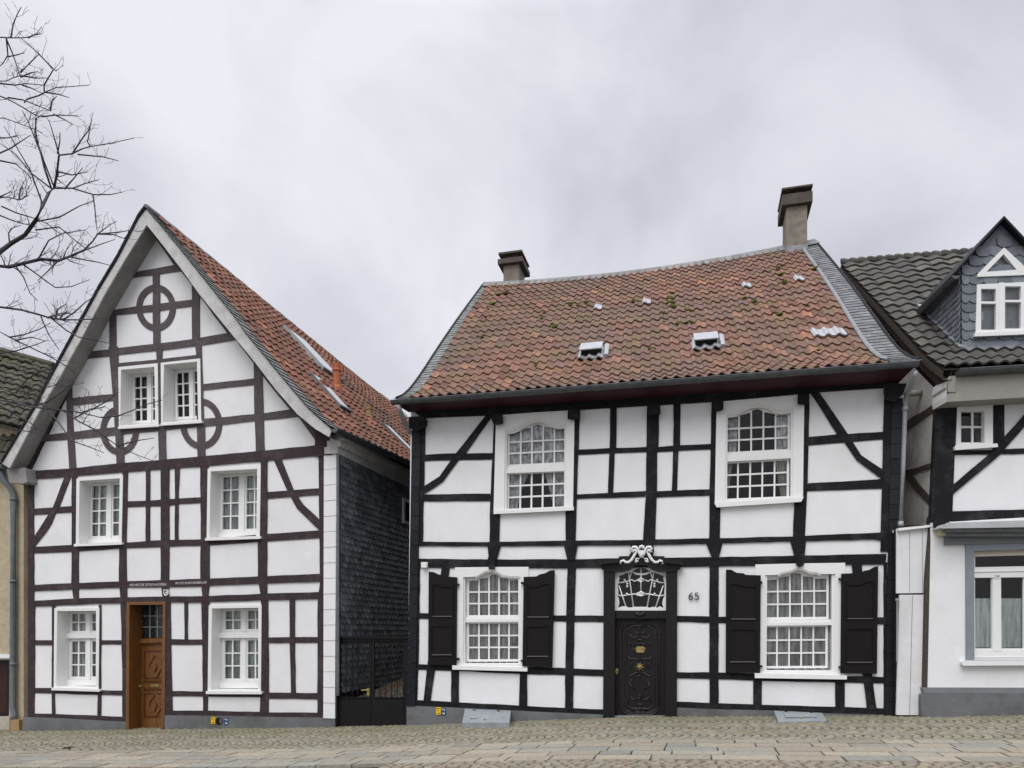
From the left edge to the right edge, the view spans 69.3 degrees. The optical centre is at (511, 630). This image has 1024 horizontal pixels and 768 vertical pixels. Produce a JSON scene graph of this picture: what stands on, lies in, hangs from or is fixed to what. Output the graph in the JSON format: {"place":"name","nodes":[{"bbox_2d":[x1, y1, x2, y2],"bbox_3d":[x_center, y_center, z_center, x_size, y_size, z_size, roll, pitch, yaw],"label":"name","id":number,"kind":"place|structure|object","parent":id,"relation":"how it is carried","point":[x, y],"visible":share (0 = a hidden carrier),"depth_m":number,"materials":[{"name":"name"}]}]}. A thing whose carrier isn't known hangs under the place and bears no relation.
{"place":"outdoors","nodes":[
{"label":"outdoors","id":0,"kind":"place"},
{"bbox_2d":[358,677,402,696],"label":"alley paving","id":1,"kind":"structure","parent":0,"point":[394,689],"depth_m":16.83,"materials":[{"name":"stone"}]},
{"bbox_2d":[0,715,1023,750],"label":"cobbled pavement","id":2,"kind":"structure","parent":0,"point":[894,727],"depth_m":12.58,"materials":[{"name":"stone"}]},
{"bbox_2d":[892,525,932,716],"bbox_3d":[6.781,-0.140,12.524,0.644,3.267,0.329,0,0,9],"label":"board closure","id":3,"kind":"object","parent":2,"relation":"on","point":[910,542],"visible":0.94,"depth_m":12.45,"materials":[{"name":"white paint"}]},
{"bbox_2d":[896,595,923,714],"bbox_3d":[6.706,0.417,12.458,0.459,2.025,0.043,0,0,9],"label":"plank door","id":4,"kind":"structure","parent":3,"relation":"in","point":[910,607],"depth_m":12.44,"materials":[{"name":"grey paint"}]},
{"bbox_2d":[0,739,1023,767],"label":"flagstone path","id":5,"kind":"structure","parent":0,"point":[918,751],"depth_m":10.19,"materials":[{"name":"grey stone"}]},
{"bbox_2d":[0,0,1023,416],"label":"sky","id":6,"kind":"structure","parent":0,"point":[363,167],"materials":[{"name":"grey"}]},
{"bbox_2d":[379,759,1023,767],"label":"cobbled street","id":7,"kind":"structure","parent":0,"point":[632,763],"depth_m":8.59,"materials":[{"name":"stone"}]},
{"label":"ground","id":8,"kind":"structure","parent":0,"visible":0},
{"bbox_2d":[0,347,54,730],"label":"rendered house","id":9,"kind":"structure","parent":8,"relation":"on","point":[12,364],"depth_m":17.97,"materials":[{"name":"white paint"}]},
{"bbox_2d":[0,660,8,715],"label":"garage door","id":10,"kind":"structure","parent":9,"relation":"in","point":[4,664],"depth_m":18.19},
{"bbox_2d":[0,3,167,460],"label":"bare tree","id":11,"kind":"object","parent":8,"relation":"on","point":[9,244],"visible":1,"depth_m":10.04,"materials":[{"name":"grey plant"}]},
{"bbox_2d":[1,204,410,730],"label":"timber framed house","id":12,"kind":"structure","parent":8,"relation":"on","point":[235,551],"depth_m":16.47,"materials":[{"name":"white paint"}]},
{"bbox_2d":[51,608,101,691],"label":"window","id":13,"kind":"structure","parent":12,"relation":"in","point":[76,630],"depth_m":17.40,"materials":[{"name":"white paint"}]},
{"bbox_2d":[74,475,123,545],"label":"window","id":14,"kind":"structure","parent":12,"relation":"in","point":[99,500],"depth_m":17.24,"materials":[{"name":"white paint"}]},
{"bbox_2d":[118,363,177,428],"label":"window","id":15,"kind":"structure","parent":12,"relation":"in","point":[144,377],"depth_m":16.93,"materials":[{"name":"white paint"}]},
{"bbox_2d":[160,358,203,425],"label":"window","id":16,"kind":"structure","parent":12,"relation":"in","point":[189,371],"depth_m":16.63,"materials":[{"name":"white paint"}]},
{"bbox_2d":[224,718,228,724],"bbox_3d":[-6.176,1.968,16.015,0.107,0.150,0.023,0,0,15],"label":"utility plate","id":17,"kind":"object","parent":12,"relation":"attached to","point":[226,721],"visible":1,"depth_m":16.00,"materials":[{"name":"blue paint"}]},
{"bbox_2d":[205,466,261,540],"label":"window","id":18,"kind":"structure","parent":12,"relation":"in","point":[233,493],"depth_m":16.29,"materials":[{"name":"white paint"}]},
{"bbox_2d":[206,605,262,693],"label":"window","id":19,"kind":"structure","parent":12,"relation":"in","point":[234,631],"depth_m":16.28,"materials":[{"name":"white paint"}]},
{"bbox_2d":[335,636,407,726],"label":"iron gate","id":20,"kind":"structure","parent":12,"relation":"attached to","point":[371,710],"depth_m":15.22,"materials":[{"name":"black metal"}]},
{"bbox_2d":[402,498,409,525],"bbox_3d":[-2.612,-2.991,18.927,0.055,0.630,0.900,0,0,15],"label":"side window","id":21,"kind":"structure","parent":12,"relation":"in","point":[405,503],"depth_m":18.62,"materials":[{"name":"white paint"}]},
{"bbox_2d":[390,184,922,725],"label":"timber framed house","id":22,"kind":"structure","parent":8,"relation":"on","point":[610,472],"depth_m":14.00,"materials":[{"name":"white paint"}]},
{"bbox_2d":[421,562,427,567],"bbox_3d":[-1.751,-1.304,14.810,0.116,0.113,0.074,0,0,14],"label":"sensor box","id":23,"kind":"object","parent":22,"relation":"attached to","point":[424,564],"visible":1,"depth_m":14.78,"materials":[{"name":"white paint"}]},
{"bbox_2d":[436,707,440,714],"bbox_3d":[-1.464,1.610,14.758,0.100,0.151,0.023,0,0,14],"label":"utility plate","id":24,"kind":"object","parent":22,"relation":"attached to","point":[438,710],"visible":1,"depth_m":14.75,"materials":[{"name":"yellow"}]},
{"bbox_2d":[441,708,445,714],"bbox_3d":[-1.359,1.613,14.731,0.094,0.144,0.023,0,0,14],"label":"utility plate","id":25,"kind":"object","parent":22,"relation":"attached to","point":[443,711],"visible":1,"depth_m":14.72,"materials":[{"name":"blue paint"}]},
{"bbox_2d":[462,709,510,727],"bbox_3d":[-0.480,1.721,13.988,0.916,0.349,1.270,0,0,0],"label":"cellar hatch","id":26,"kind":"object","parent":22,"relation":"attached to","point":[479,718],"visible":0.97,"depth_m":13.87,"materials":[{"name":"grey paint"}]},
{"bbox_2d":[452,567,528,670],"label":"window","id":27,"kind":"structure","parent":22,"relation":"in","point":[491,619],"depth_m":14.65,"materials":[{"name":"white paint"}]},
{"bbox_2d":[494,410,573,513],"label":"window","id":28,"kind":"structure","parent":22,"relation":"in","point":[535,468],"depth_m":14.43,"materials":[{"name":"white paint"}]},
{"bbox_2d":[599,545,682,717],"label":"door","id":29,"kind":"structure","parent":22,"relation":"in","point":[640,604],"depth_m":13.87,"materials":[{"name":"black wood"}]},
{"bbox_2d":[688,592,698,599],"bbox_3d":[3.324,-0.622,13.537,0.193,0.142,0.021,0,0,14],"label":"house number","id":30,"kind":"object","parent":22,"relation":"attached to","point":[689,596],"visible":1,"depth_m":13.53,"materials":[{"name":"metal"}]},
{"bbox_2d":[714,395,803,507],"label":"window","id":31,"kind":"structure","parent":22,"relation":"in","point":[758,445],"depth_m":13.40,"materials":[{"name":"white paint"}]},
{"bbox_2d":[774,711,826,722],"bbox_3d":[4.907,1.498,12.573,0.805,0.172,1.076,0,0,16],"label":"cellar hatch","id":32,"kind":"object","parent":22,"relation":"attached to","point":[789,716],"visible":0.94,"depth_m":12.47,"materials":[{"name":"grey paint"}]},
{"bbox_2d":[755,563,846,678],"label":"window","id":33,"kind":"structure","parent":22,"relation":"in","point":[798,600],"depth_m":13.23,"materials":[{"name":"white paint"}]},
{"bbox_2d":[840,216,1023,716],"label":"timber framed house","id":34,"kind":"structure","parent":8,"relation":"on","point":[953,319],"depth_m":12.43,"materials":[{"name":"white paint"}]},
{"bbox_2d":[936,530,945,536],"bbox_3d":[7.114,-1.616,12.277,0.108,0.136,0.120,0,0,4],"label":"lamp box","id":35,"kind":"object","parent":34,"relation":"attached to","point":[939,533],"visible":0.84,"depth_m":12.22,"materials":[{"name":"plastic"}]},
{"bbox_2d":[953,405,997,450],"bbox_3d":[7.772,-3.398,12.697,0.695,0.774,0.690,0,0,4],"label":"window","id":36,"kind":"structure","parent":34,"relation":"in","point":[966,417],"depth_m":12.43,"materials":[{"name":"white paint"}]},
{"bbox_2d":[959,543,1023,665],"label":"window","id":37,"kind":"structure","parent":34,"relation":"in","point":[994,573],"depth_m":12.33,"materials":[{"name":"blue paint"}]}
]}

